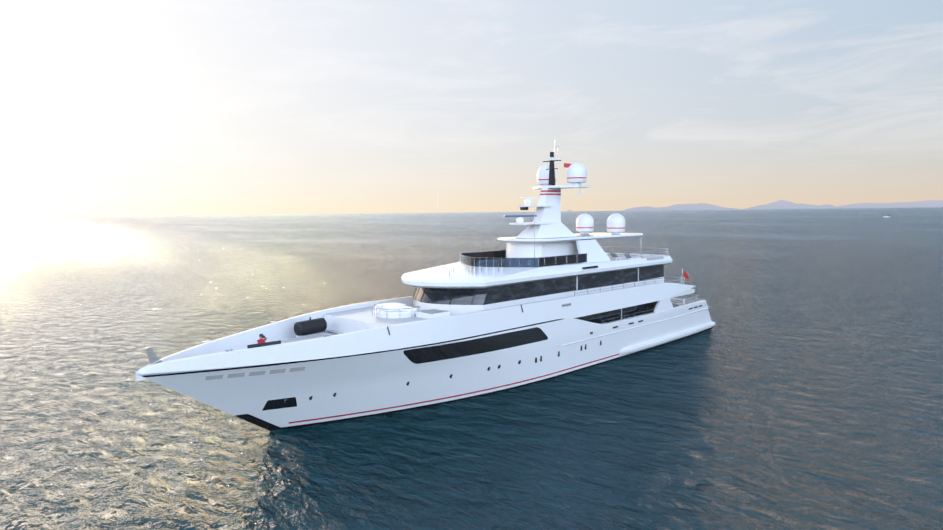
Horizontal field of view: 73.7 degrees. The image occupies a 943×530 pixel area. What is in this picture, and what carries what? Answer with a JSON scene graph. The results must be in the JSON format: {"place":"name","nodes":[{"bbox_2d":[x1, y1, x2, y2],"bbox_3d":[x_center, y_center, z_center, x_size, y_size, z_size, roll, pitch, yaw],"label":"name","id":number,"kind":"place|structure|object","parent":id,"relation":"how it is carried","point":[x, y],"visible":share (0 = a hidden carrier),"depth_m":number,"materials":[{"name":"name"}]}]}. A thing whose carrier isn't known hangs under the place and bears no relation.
{"place":"outdoors","nodes":[
{"label":"outdoors","id":0,"kind":"place"},
{"bbox_2d":[0,207,942,529],"bbox_3d":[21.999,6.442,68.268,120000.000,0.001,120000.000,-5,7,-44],"label":"sea","id":1,"kind":"structure","parent":0,"point":[798,385],"depth_m":41.67,"materials":[{"name":"liquid"}]},
{"bbox_2d":[137,297,711,430],"bbox_3d":[2.838,6.710,49.761,53.596,6.198,9.700,-5,7,-44],"label":"hull","id":2,"kind":"object","parent":1,"relation":"in","point":[364,385],"visible":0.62,"depth_m":38.72,"materials":[{"name":"paint"}]},
{"bbox_2d":[136,283,694,380],"bbox_3d":[1.050,3.268,47.781,48.850,1.670,9.724,-5,7,-44],"label":"bulwark","id":3,"kind":"object","parent":2,"relation":"on","point":[213,354],"visible":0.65,"depth_m":38.05,"materials":[{"name":"white paint"}]},
{"bbox_2d":[145,246,714,402],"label":"fittings","id":4,"kind":"object","parent":2,"relation":"on","point":[309,327],"visible":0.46,"depth_m":53.10,"materials":[{"name":"white paint"}]},
{"bbox_2d":[281,250,694,343],"bbox_3d":[2.716,2.486,49.335,52.600,6.690,9.600,-5,7,-44],"label":"superstructure","id":5,"kind":"object","parent":2,"relation":"on","point":[475,281],"visible":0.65,"depth_m":45.26,"materials":[{"name":"white paint"}]},
{"bbox_2d":[438,141,642,266],"bbox_3d":[7.118,-5.232,53.028,20.138,10.552,7.600,-5,7,-44],"label":"mast","id":6,"kind":"object","parent":5,"relation":"on","point":[546,232],"visible":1,"depth_m":51.62,"materials":[{"name":"white metal"}]},
{"bbox_2d":[0,0,942,217],"label":"sky","id":7,"kind":"structure","parent":0,"point":[108,107],"materials":[{"name":"white"}]},
{"bbox_2d":[568,200,942,210],"bbox_3d":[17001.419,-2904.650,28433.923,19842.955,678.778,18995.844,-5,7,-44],"label":"coast","id":8,"kind":"structure","parent":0,"point":[781,204],"depth_m":28399.88}
]}

